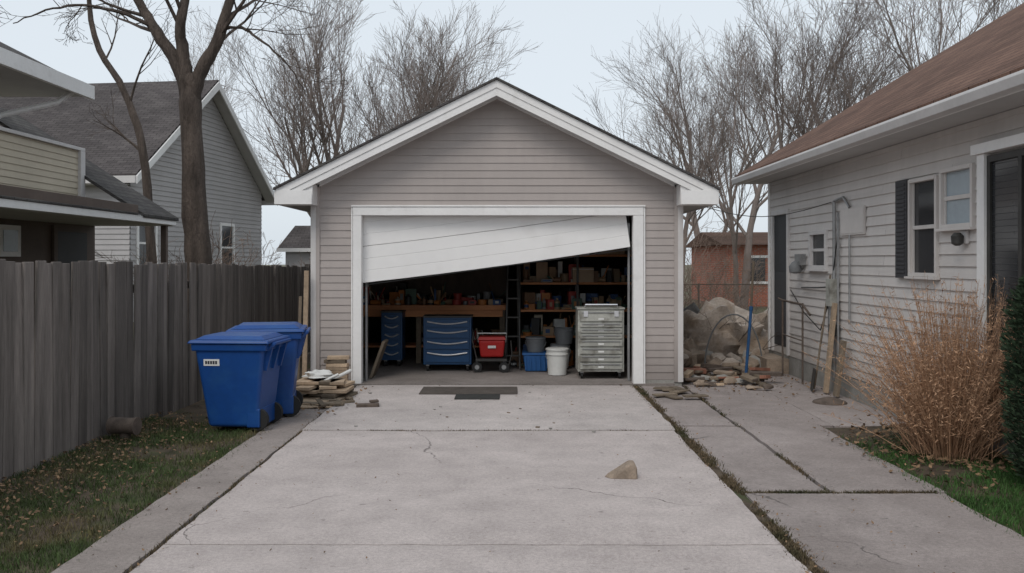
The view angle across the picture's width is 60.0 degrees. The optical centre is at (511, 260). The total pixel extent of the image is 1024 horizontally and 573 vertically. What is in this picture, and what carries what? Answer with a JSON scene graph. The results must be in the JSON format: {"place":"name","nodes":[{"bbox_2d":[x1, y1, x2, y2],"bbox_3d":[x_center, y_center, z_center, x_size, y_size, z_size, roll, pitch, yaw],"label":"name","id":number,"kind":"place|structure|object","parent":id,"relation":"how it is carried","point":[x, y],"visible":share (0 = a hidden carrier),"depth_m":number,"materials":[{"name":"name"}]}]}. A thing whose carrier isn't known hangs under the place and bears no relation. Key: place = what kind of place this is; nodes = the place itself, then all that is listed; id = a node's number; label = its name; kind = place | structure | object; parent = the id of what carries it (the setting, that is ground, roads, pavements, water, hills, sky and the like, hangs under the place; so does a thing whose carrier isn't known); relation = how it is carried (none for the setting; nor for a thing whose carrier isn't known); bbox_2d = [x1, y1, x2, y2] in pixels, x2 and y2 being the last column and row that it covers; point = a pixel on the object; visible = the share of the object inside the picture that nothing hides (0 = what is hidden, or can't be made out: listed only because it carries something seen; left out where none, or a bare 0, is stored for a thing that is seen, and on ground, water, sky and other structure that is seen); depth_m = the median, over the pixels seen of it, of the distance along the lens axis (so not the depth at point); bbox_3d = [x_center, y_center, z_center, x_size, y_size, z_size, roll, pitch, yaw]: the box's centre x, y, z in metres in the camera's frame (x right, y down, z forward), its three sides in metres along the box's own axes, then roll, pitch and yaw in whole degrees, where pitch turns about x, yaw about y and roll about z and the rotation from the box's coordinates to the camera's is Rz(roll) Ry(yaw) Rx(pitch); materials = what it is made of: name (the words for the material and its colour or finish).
{"place":"outdoors","nodes":[
{"label":"outdoors","id":0,"kind":"place"},
{"bbox_2d":[0,415,274,572],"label":"lawn","id":1,"kind":"structure","parent":0,"point":[86,494],"depth_m":6.53,"materials":[{"name":"plant"}]},
{"bbox_2d":[106,416,141,440],"bbox_3d":[-3.605,1.589,8.235,0.263,0.282,0.166,0,0,7],"label":"drain pipe","id":2,"kind":"object","parent":1,"relation":"on","point":[124,427],"visible":0.91,"depth_m":8.18,"materials":[{"name":"metal"}]},
{"bbox_2d":[0,372,1023,572],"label":"fallen leaves","id":3,"kind":"object","parent":1,"relation":"on","point":[930,457],"visible":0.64,"depth_m":7.39,"materials":[{"name":"plant"}]},
{"bbox_2d":[51,386,328,572],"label":"concrete path","id":4,"kind":"structure","parent":0,"point":[147,529],"depth_m":6.10,"materials":[{"name":"concrete"}]},
{"bbox_2d":[187,332,290,430],"bbox_3d":[-2.752,1.214,9.051,0.865,0.943,0.691,0,0,4],"label":"recycling bin","id":5,"kind":"object","parent":4,"relation":"on","point":[239,373],"visible":1,"depth_m":8.78,"materials":[{"name":"blue plastic"}]},
{"bbox_2d":[225,322,310,416],"bbox_3d":[-2.672,1.186,9.778,0.865,0.998,0.691,0,0,-10],"label":"recycling bin","id":6,"kind":"object","parent":4,"relation":"on","point":[289,398],"visible":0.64,"depth_m":9.55,"materials":[{"name":"blue plastic"}]},
{"bbox_2d":[296,271,308,385],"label":"leaning posts","id":7,"kind":"object","parent":4,"relation":"on","point":[305,318],"visible":0.53,"depth_m":11.93,"materials":[{"name":"wood"}]},
{"bbox_2d":[296,355,357,406],"bbox_3d":[-2.296,1.463,10.906,0.874,0.434,1.638,0,0,0],"label":"lumber pile","id":8,"kind":"object","parent":4,"relation":"on","point":[337,391],"visible":0.84,"depth_m":10.74,"materials":[{"name":"wood"}]},
{"bbox_2d":[302,369,333,378],"bbox_3d":[-2.411,1.391,10.984,0.404,0.087,0.329,0,0,0],"label":"plastic sack","id":9,"kind":"object","parent":8,"relation":"on","point":[316,373],"visible":0.99,"depth_m":10.91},
{"bbox_2d":[276,226,310,266],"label":"distant garage","id":10,"kind":"structure","parent":0,"point":[297,239],"depth_m":36.00,"materials":[{"name":"grey"}]},
{"bbox_2d":[133,265,767,336],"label":"ground","id":11,"kind":"structure","parent":0,"point":[761,307],"depth_m":39.05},
{"bbox_2d":[0,218,94,311],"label":"walls","id":12,"kind":"structure","parent":11,"relation":"on","point":[36,240],"depth_m":15.01,"materials":[{"name":"brown"}]},
{"bbox_2d":[0,131,77,195],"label":"siding","id":13,"kind":"object","parent":12,"relation":"attached to","point":[28,163],"visible":0.88,"depth_m":13.99,"materials":[{"name":"plastic"}]},
{"bbox_2d":[0,47,167,327],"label":"roof fascia","id":14,"kind":"object","parent":12,"relation":"attached to","point":[21,76],"visible":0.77,"depth_m":14.06,"materials":[{"name":"white paint"}]},
{"bbox_2d":[0,126,175,225],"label":"porch trim","id":15,"kind":"structure","parent":12,"relation":"attached to","point":[28,210],"depth_m":13.65,"materials":[{"name":"grey"}]},
{"bbox_2d":[0,42,178,220],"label":"roof","id":16,"kind":"structure","parent":12,"relation":"on","point":[108,183],"depth_m":16.06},
{"bbox_2d":[86,0,200,263],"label":"bare tree","id":17,"kind":"object","parent":11,"relation":"on","point":[141,148],"visible":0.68,"depth_m":18.94,"materials":[{"name":"brown plant"}]},
{"bbox_2d":[0,259,310,482],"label":"wooden fence","id":18,"kind":"object","parent":11,"relation":"on","point":[80,364],"visible":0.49,"depth_m":8.32,"materials":[{"name":"grey wood"}]},
{"bbox_2d":[0,0,349,323],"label":"bare tree","id":19,"kind":"object","parent":11,"relation":"on","point":[194,210],"visible":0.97,"depth_m":13.88,"materials":[{"name":"brown plant"}]},
{"bbox_2d":[95,230,279,300],"bbox_3d":[-6.780,0.440,17.942,3.776,2.599,3.393,0,0,0],"label":"bare shrub","id":20,"kind":"object","parent":11,"relation":"on","point":[181,257],"visible":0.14,"depth_m":18.51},
{"bbox_2d":[148,8,257,114],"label":"bare tree","id":21,"kind":"object","parent":11,"relation":"on","point":[226,82],"visible":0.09,"depth_m":48.10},
{"bbox_2d":[133,210,284,306],"bbox_3d":[-5.593,0.338,16.863,2.782,2.804,2.600,0,0,34],"label":"bare shrub","id":22,"kind":"object","parent":11,"relation":"on","point":[219,248],"visible":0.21,"depth_m":16.42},
{"bbox_2d":[163,352,310,420],"bbox_3d":[-3.475,1.726,13.700,1.450,0.034,8.600,0,0,0],"label":"soil strip","id":23,"kind":"object","parent":11,"relation":"on","point":[198,408],"visible":0.07,"depth_m":10.20,"materials":[{"name":"soil"}]},
{"bbox_2d":[189,1,425,217],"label":"bare tree","id":24,"kind":"object","parent":11,"relation":"on","point":[283,166],"visible":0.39,"depth_m":41.69,"materials":[{"name":"plant"}]},
{"bbox_2d":[233,0,382,173],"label":"bare tree","id":25,"kind":"object","parent":11,"relation":"on","point":[318,125],"visible":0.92,"depth_m":29.61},
{"bbox_2d":[277,0,522,153],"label":"bare tree","id":26,"kind":"object","parent":11,"relation":"on","point":[369,82],"visible":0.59,"depth_m":34.13,"materials":[{"name":"plant"}]},
{"bbox_2d":[360,18,498,143],"bbox_3d":[-2.719,-3.649,33.111,5.503,10.847,5.529,0,0,-19],"label":"bare tree","id":27,"kind":"object","parent":11,"relation":"on","point":[420,76],"visible":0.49,"depth_m":32.03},
{"bbox_2d":[332,25,540,150],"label":"bare tree","id":28,"kind":"object","parent":11,"relation":"on","point":[470,87],"visible":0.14,"depth_m":45.76,"materials":[{"name":"plant"}]},
{"bbox_2d":[273,77,719,386],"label":"garage","id":29,"kind":"structure","parent":11,"relation":"on","point":[495,172],"depth_m":12.10,"materials":[{"name":"beige plastic"}]},
{"bbox_2d":[369,339,388,378],"bbox_3d":[-1.906,1.397,12.700,0.224,0.528,0.400,0,0,0],"label":"leaning board","id":30,"kind":"object","parent":29,"relation":"on","point":[378,358],"visible":1,"depth_m":12.51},
{"bbox_2d":[380,310,405,365],"bbox_3d":[-1.885,1.219,14.072,0.354,0.869,0.457,0,0,0],"label":"tool cabinet","id":31,"kind":"object","parent":29,"relation":"on","point":[393,327],"visible":0.93,"depth_m":13.88,"materials":[{"name":"metal"}]},
{"bbox_2d":[363,303,505,362],"bbox_3d":[-1.325,1.183,14.617,2.450,0.945,0.735,0,0,0],"label":"workbench","id":32,"kind":"object","parent":29,"relation":"on","point":[418,311],"visible":0.48,"depth_m":14.28,"materials":[{"name":"brown wood"}]},
{"bbox_2d":[363,282,505,304],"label":"bench supplies","id":33,"kind":"object","parent":32,"relation":"on","point":[404,294],"visible":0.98,"depth_m":14.51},
{"bbox_2d":[422,328,499,344],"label":"under bench boxes","id":34,"kind":"object","parent":32,"relation":"on","point":[475,338],"visible":0.09,"depth_m":14.60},
{"bbox_2d":[364,266,505,294],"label":"wall","id":35,"kind":"structure","parent":29,"relation":"attached to","point":[476,281],"depth_m":14.97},
{"bbox_2d":[423,314,472,370],"bbox_3d":[-0.970,1.239,13.496,0.744,0.829,0.507,0,0,0],"label":"tool cabinet","id":36,"kind":"object","parent":29,"relation":"on","point":[447,339],"visible":0.98,"depth_m":13.28,"materials":[{"name":"metal"}]},
{"bbox_2d":[472,332,512,371],"bbox_3d":[-0.295,1.357,13.350,0.610,0.597,0.360,0,0,0],"label":"wheeled cart","id":37,"kind":"object","parent":29,"relation":"on","point":[477,366],"visible":1,"depth_m":13.18,"materials":[{"name":"metal"}]},
{"bbox_2d":[477,333,506,356],"bbox_3d":[-0.300,1.255,13.350,0.438,0.369,0.317,0,0,0],"label":"red cooler","id":38,"kind":"object","parent":37,"relation":"on","point":[491,345],"visible":1,"depth_m":13.21,"materials":[{"name":"plastic"}]},
{"bbox_2d":[363,216,630,284],"bbox_3d":[-0.281,-0.422,12.223,3.825,1.522,0.064,0,0,0],"label":"garage door","id":39,"kind":"structure","parent":29,"relation":"in","point":[394,247],"depth_m":12.20,"materials":[{"name":"white metal"}]},
{"bbox_2d":[505,265,520,369],"bbox_3d":[0.010,0.718,13.849,0.254,1.882,0.726,0,0,0],"label":"step ladder","id":40,"kind":"object","parent":29,"relation":"on","point":[518,335],"visible":0.66,"depth_m":13.72,"materials":[{"name":"metal"}]},
{"bbox_2d":[522,351,546,370],"bbox_3d":[0.360,1.518,13.460,0.410,0.275,0.410,0,0,0],"label":"storage crate","id":41,"kind":"object","parent":29,"relation":"on","point":[535,361],"visible":0.91,"depth_m":13.28,"materials":[{"name":"blue plastic"}]},
{"bbox_2d":[525,336,545,351],"bbox_3d":[0.360,1.264,13.500,0.326,0.228,0.321,0,0,0],"label":"grey bucket","id":42,"kind":"object","parent":41,"relation":"on","point":[535,343],"visible":1,"depth_m":13.38,"materials":[{"name":"plastic"}]},
{"bbox_2d":[507,344,573,366],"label":"floor boxes","id":43,"kind":"object","parent":29,"relation":"on","point":[514,361],"visible":0.18,"depth_m":14.01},
{"bbox_2d":[545,347,568,374],"bbox_3d":[0.660,1.461,12.950,0.347,0.388,0.342,0,0,0],"label":"white bucket","id":44,"kind":"object","parent":29,"relation":"on","point":[557,358],"visible":1,"depth_m":12.83,"materials":[{"name":"plastic"}]},
{"bbox_2d":[550,343,570,367],"bbox_3d":[0.740,1.451,13.600,0.326,0.368,0.321,0,0,0],"label":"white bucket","id":45,"kind":"object","parent":29,"relation":"on","point":[560,345],"visible":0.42,"depth_m":13.51,"materials":[{"name":"plastic"}]},
{"bbox_2d":[554,327,574,343],"bbox_3d":[0.800,1.145,13.600,0.326,0.240,0.315,0,0,0],"label":"grey bucket","id":46,"kind":"object","parent":45,"relation":"on","point":[563,335],"visible":1,"depth_m":13.48,"materials":[{"name":"plastic"}]},
{"bbox_2d":[520,236,631,360],"bbox_3d":[1.062,0.618,14.525,1.923,2.075,0.450,0,0,0],"label":"storage shelf","id":47,"kind":"object","parent":29,"relation":"on","point":[577,283],"visible":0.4,"depth_m":14.30,"materials":[{"name":"brown wood"}]},
{"bbox_2d":[522,313,630,335],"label":"shelf supplies","id":48,"kind":"object","parent":47,"relation":"on","point":[537,327],"visible":0.35,"depth_m":14.47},
{"bbox_2d":[522,288,631,309],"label":"shelf supplies","id":49,"kind":"object","parent":47,"relation":"on","point":[543,299],"visible":0.82,"depth_m":14.46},
{"bbox_2d":[522,262,631,281],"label":"shelf supplies","id":50,"kind":"object","parent":47,"relation":"on","point":[545,272],"visible":0.83,"depth_m":14.45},
{"bbox_2d":[572,248,624,281],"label":"stored boxes","id":51,"kind":"object","parent":47,"relation":"on","point":[586,274],"visible":0.16,"depth_m":14.31,"materials":[{"name":"cardboard"}]},
{"bbox_2d":[575,304,624,377],"bbox_3d":[1.250,1.126,12.644,0.674,1.056,0.512,0,0,0],"label":"drawer cabinet","id":52,"kind":"object","parent":29,"relation":"on","point":[599,338],"visible":1,"depth_m":12.43,"materials":[{"name":"metal"}]},
{"bbox_2d":[626,68,761,280],"bbox_3d":[6.695,-2.802,33.398,5.994,9.160,5.214,0,0,8],"label":"bare tree","id":53,"kind":"object","parent":11,"relation":"on","point":[689,214],"visible":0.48,"depth_m":32.89,"materials":[{"name":"plant"}]},
{"bbox_2d":[572,9,842,236],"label":"bare tree","id":54,"kind":"object","parent":11,"relation":"on","point":[679,87],"visible":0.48,"depth_m":46.83,"materials":[{"name":"plant"}]},
{"bbox_2d":[656,11,836,310],"bbox_3d":[8.601,-3.592,29.838,7.279,10.781,10.220,0,0,-2],"label":"bare tree","id":55,"kind":"object","parent":11,"relation":"on","point":[757,203],"visible":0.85,"depth_m":29.61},
{"bbox_2d":[737,0,881,149],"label":"bare tree","id":56,"kind":"object","parent":11,"relation":"on","point":[816,72],"visible":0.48,"depth_m":31.64,"materials":[{"name":"plant"}]},
{"bbox_2d":[713,0,924,139],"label":"bare tree","id":57,"kind":"object","parent":11,"relation":"on","point":[846,82],"visible":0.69,"depth_m":31.03,"materials":[{"name":"plant"}]},
{"bbox_2d":[769,349,1022,458],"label":"foundation","id":58,"kind":"object","parent":11,"relation":"on","point":[795,367],"visible":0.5,"depth_m":11.04,"materials":[{"name":"concrete"}]},
{"bbox_2d":[834,0,1010,108],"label":"bare tree","id":59,"kind":"object","parent":11,"relation":"on","point":[940,22],"visible":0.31,"depth_m":32.60,"materials":[{"name":"plant"}]},
{"bbox_2d":[851,0,1023,90],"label":"bare tree","id":60,"kind":"object","parent":11,"relation":"on","point":[990,3],"visible":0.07,"depth_m":34.42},
{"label":"walls","id":61,"kind":"object","parent":11,"relation":"on","visible":0},
{"bbox_2d":[768,183,770,349],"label":"corner trim","id":62,"kind":"structure","parent":61,"relation":"attached to","point":[769,259],"depth_m":14.38,"materials":[{"name":"white paint"}]},
{"bbox_2d":[731,69,1023,185],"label":"gutter and fascia","id":63,"kind":"object","parent":61,"relation":"on","point":[999,95],"visible":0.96,"depth_m":8.53,"materials":[{"name":"white paint"}]},
{"bbox_2d":[735,3,1023,176],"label":"roof","id":64,"kind":"structure","parent":61,"relation":"on","point":[991,51],"depth_m":10.54,"materials":[{"name":"brown"}]},
{"bbox_2d":[770,106,1023,430],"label":"siding","id":65,"kind":"object","parent":61,"relation":"attached to","point":[869,180],"visible":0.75,"depth_m":10.27,"materials":[{"name":"beige plastic"}]},
{"bbox_2d":[756,209,789,373],"bbox_3d":[4.035,0.470,13.800,0.370,2.520,0.860,0,0,0],"label":"back door","id":66,"kind":"structure","parent":65,"relation":"attached to","point":[780,254],"depth_m":13.78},
{"bbox_2d":[789,254,805,273],"bbox_3d":[4.082,0.040,12.740,0.205,0.280,0.240,0,0,0],"label":"flood lamp","id":67,"kind":"object","parent":65,"relation":"attached to","point":[795,266],"visible":1,"depth_m":12.67,"materials":[{"name":"metal"}]},
{"bbox_2d":[806,230,828,271],"bbox_3d":[4.175,-0.138,12.095,0.100,0.555,0.720,0,0,0],"label":"window","id":68,"kind":"structure","parent":65,"relation":"attached to","point":[818,247],"depth_m":12.12,"materials":[{"name":"white glass"}]},
{"bbox_2d":[790,196,850,379],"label":"conduits","id":69,"kind":"object","parent":65,"relation":"attached to","point":[832,290],"visible":0.88,"depth_m":11.33,"materials":[{"name":"metal"}]},
{"bbox_2d":[840,205,865,235],"bbox_3d":[4.170,-0.490,10.855,0.030,0.340,0.750,0,0,0],"label":"utility panel","id":70,"kind":"object","parent":65,"relation":"attached to","point":[852,220],"visible":1,"depth_m":10.78,"materials":[{"name":"beige plastic"}]},
{"bbox_2d":[895,179,908,277],"bbox_3d":[4.161,-0.340,9.465,0.038,1.040,0.270,0,0,0],"label":"shutter","id":71,"kind":"object","parent":65,"relation":"attached to","point":[901,228],"visible":0.98,"depth_m":9.43,"materials":[{"name":"plastic"}]},
{"bbox_2d":[904,174,940,279],"bbox_3d":[4.175,-0.333,9.000,0.100,1.035,0.660,0,0,0],"label":"tall window","id":72,"kind":"structure","parent":65,"relation":"attached to","point":[923,225],"depth_m":9.03,"materials":[{"name":"glass"}]},
{"bbox_2d":[935,163,976,231],"bbox_3d":[4.175,-0.588,8.320,0.100,0.605,0.660,0,0,0],"label":"window","id":73,"kind":"structure","parent":65,"relation":"attached to","point":[957,197],"depth_m":8.34,"materials":[{"name":"beige plastic"}]},
{"bbox_2d":[951,230,968,245],"bbox_3d":[4.120,-0.210,8.180,0.130,0.140,0.120,0,0,0],"label":"wall lamp","id":74,"kind":"object","parent":65,"relation":"attached to","point":[960,238],"visible":1,"depth_m":8.14,"materials":[{"name":"metal"}]},
{"bbox_2d":[970,133,1023,421],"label":"screen door","id":75,"kind":"structure","parent":65,"relation":"attached to","point":[1000,215],"depth_m":7.59,"materials":[{"name":"white paint"}]},
{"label":"walls","id":76,"kind":"object","parent":11,"relation":"on","visible":0},
{"bbox_2d":[0,80,264,200],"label":"roof","id":77,"kind":"structure","parent":76,"relation":"on","point":[113,153],"depth_m":27.62,"materials":[{"name":"grey"}]},
{"bbox_2d":[85,99,261,312],"bbox_3d":[-16.633,-2.170,30.346,13.024,7.300,9.024,0,0,8],"label":"siding","id":78,"kind":"object","parent":76,"relation":"attached to","point":[233,194],"visible":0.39,"depth_m":29.87,"materials":[{"name":"plastic"}]},
{"bbox_2d":[85,82,277,264],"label":"house trim","id":79,"kind":"structure","parent":76,"relation":"attached to","point":[216,93],"depth_m":30.73,"materials":[{"name":"white paint"}]},
{"bbox_2d":[130,385,811,572],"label":"driveway","id":80,"kind":"structure","parent":0,"point":[470,507],"depth_m":6.23,"materials":[{"name":"concrete"}]},
{"bbox_2d":[301,399,332,407],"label":"stone slabs","id":81,"kind":"object","parent":80,"relation":"on","point":[305,405],"visible":0.48,"depth_m":10.24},
{"bbox_2d":[419,387,517,393],"bbox_3d":[-0.550,1.667,11.420,1.240,0.014,0.600,0,0,0],"label":"door mat","id":82,"kind":"object","parent":80,"relation":"on","point":[468,390],"depth_m":11.36,"materials":[{"name":"rubber"}]},
{"bbox_2d":[133,412,819,568],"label":"joint dirt","id":83,"kind":"structure","parent":80,"relation":"on","point":[746,501],"depth_m":6.31,"materials":[{"name":"soil"}]},
{"bbox_2d":[454,394,499,398],"bbox_3d":[-0.425,1.668,10.905,0.550,0.012,0.370,0,0,0],"label":"door mat","id":84,"kind":"object","parent":80,"relation":"on","point":[477,396],"depth_m":10.87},
{"bbox_2d":[122,384,938,572],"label":"joint weeds","id":85,"kind":"object","parent":80,"relation":"on","point":[777,532],"visible":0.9,"depth_m":6.47,"materials":[{"name":"plant"}]},
{"bbox_2d":[605,460,637,478],"bbox_3d":[0.851,1.619,6.905,0.256,0.122,0.183,0,0,0],"label":"rock","id":86,"kind":"object","parent":80,"relation":"on","point":[627,469],"visible":1,"depth_m":6.84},
{"bbox_2d":[0,0,1023,264],"label":"sky","id":87,"kind":"structure","parent":0,"point":[566,31],"materials":[{"name":"white"}]},
{"bbox_2d":[691,245,767,305],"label":"walls","id":88,"kind":"structure","parent":0,"point":[763,296],"depth_m":34.95,"materials":[{"name":"red brick"}]},
{"bbox_2d":[686,232,767,247],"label":"roof","id":89,"kind":"structure","parent":88,"relation":"on","point":[762,238],"depth_m":36.05,"materials":[{"name":"brown"}]},
{"bbox_2d":[750,255,767,283],"bbox_3d":[9.400,0.330,33.960,0.800,1.100,0.060,0,0,0],"label":"window","id":90,"kind":"structure","parent":88,"relation":"attached to","point":[757,257],"depth_m":33.95,"materials":[{"name":"white glass"}]},
{"bbox_2d":[700,308,765,313],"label":"back yard","id":91,"kind":"structure","parent":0,"point":[759,310],"depth_m":30.59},
{"bbox_2d":[683,207,743,307],"bbox_3d":[4.489,-0.002,21.614,2.745,3.484,3.688,0,0,27],"label":"bare shrub","id":92,"kind":"object","parent":91,"relation":"on","point":[694,277],"visible":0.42,"depth_m":21.25,"materials":[{"name":"plant"}]},
{"bbox_2d":[683,255,751,301],"bbox_3d":[5.064,0.791,22.040,2.914,1.894,1.986,0,0,-34],"label":"bare shrub","id":93,"kind":"object","parent":91,"relation":"on","point":[725,295],"visible":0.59,"depth_m":21.86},
{"bbox_2d":[683,234,767,310],"bbox_3d":[5.820,0.464,25.550,4.056,2.553,2.652,0,0,0],"label":"bare shrub","id":94,"kind":"object","parent":91,"relation":"on","point":[757,289],"visible":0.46,"depth_m":25.59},
{"bbox_2d":[683,283,767,313],"bbox_3d":[4.805,1.105,19.000,4.853,1.250,0.044,0,0,0],"label":"chain link fence","id":95,"kind":"object","parent":91,"relation":"on","point":[699,294],"visible":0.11,"depth_m":19.00,"materials":[{"name":"metal"}]},
{"bbox_2d":[683,297,768,367],"bbox_3d":[3.747,1.178,15.224,1.916,1.134,3.799,0,0,45],"label":"tarp covered pile","id":96,"kind":"object","parent":91,"relation":"on","point":[724,339],"visible":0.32,"depth_m":14.55,"materials":[{"name":"plastic"}]},
{"bbox_2d":[694,307,777,355],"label":"cut branches","id":97,"kind":"object","parent":96,"relation":"on","point":[745,323],"visible":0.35,"depth_m":14.40,"materials":[{"name":"brown plant"}]},
{"bbox_2d":[704,219,767,305],"bbox_3d":[7.662,0.170,29.551,2.556,3.134,3.072,0,0,15],"label":"bare shrub","id":98,"kind":"object","parent":91,"relation":"on","point":[731,259],"visible":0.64,"depth_m":29.51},
{"bbox_2d":[639,370,1023,572],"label":"side pavement","id":99,"kind":"structure","parent":0,"point":[964,540],"depth_m":6.61,"materials":[{"name":"concrete"}]},
{"bbox_2d":[652,386,708,398],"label":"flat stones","id":100,"kind":"object","parent":99,"relation":"on","point":[671,394],"visible":1,"depth_m":11.05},
{"bbox_2d":[683,362,782,385],"bbox_3d":[3.012,1.610,12.773,1.483,0.205,1.871,0,0,0],"label":"scrap pile","id":101,"kind":"object","parent":99,"relation":"on","point":[735,369],"visible":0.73,"depth_m":12.53,"materials":[{"name":"stone"}]},
{"bbox_2d":[704,314,761,363],"bbox_3d":[3.449,1.250,13.800,0.922,0.862,0.021,0,0,0],"label":"bent pipe","id":102,"kind":"object","parent":99,"relation":"on","point":[719,321],"visible":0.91,"depth_m":13.79,"materials":[{"name":"grey plastic"}]},
{"bbox_2d":[745,261,754,372],"bbox_3d":[3.415,0.850,12.750,0.154,1.703,0.053,0,0,0],"label":"blue pole","id":103,"kind":"object","parent":99,"relation":"on","point":[749,326],"visible":0.89,"depth_m":12.73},
{"bbox_2d":[778,297,810,383],"bbox_3d":[4.010,1.137,12.622,0.052,1.186,1.359,0,0,0],"label":"handrail","id":104,"kind":"object","parent":99,"relation":"on","point":[803,308],"visible":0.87,"depth_m":12.41,"materials":[{"name":"metal"}]},
{"bbox_2d":[810,275,830,390],"bbox_3d":[3.977,0.929,11.546,0.340,1.502,0.175,0,0,-27],"label":"shovel","id":105,"kind":"object","parent":99,"relation":"on","point":[814,379],"visible":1,"depth_m":11.51,"materials":[{"name":"metal"}]},
{"bbox_2d":[812,397,847,404],"bbox_3d":[3.800,1.660,10.600,0.400,0.070,0.394,0,0,0],"label":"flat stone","id":106,"kind":"object","parent":99,"relation":"on","point":[826,401],"visible":1,"depth_m":10.50,"materials":[{"name":"stone"}]},
{"bbox_2d":[823,303,846,396],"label":"leaning boards","id":107,"kind":"object","parent":99,"relation":"on","point":[837,383],"visible":1,"depth_m":11.25,"materials":[{"name":"wood"}]},
{"bbox_2d":[825,424,1023,536],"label":"lawn","id":108,"kind":"structure","parent":0,"point":[925,468],"depth_m":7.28,"materials":[{"name":"plant"}]},
{"bbox_2d":[804,270,1023,464],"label":"dry shrub","id":109,"kind":"object","parent":108,"relation":"on","point":[949,410],"visible":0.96,"depth_m":7.49,"materials":[{"name":"plant"}]},
{"bbox_2d":[996,275,1023,477],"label":"evergreen shrub","id":110,"kind":"object","parent":108,"relation":"on","point":[1014,373],"visible":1,"depth_m":6.49,"materials":[{"name":"green plant"}]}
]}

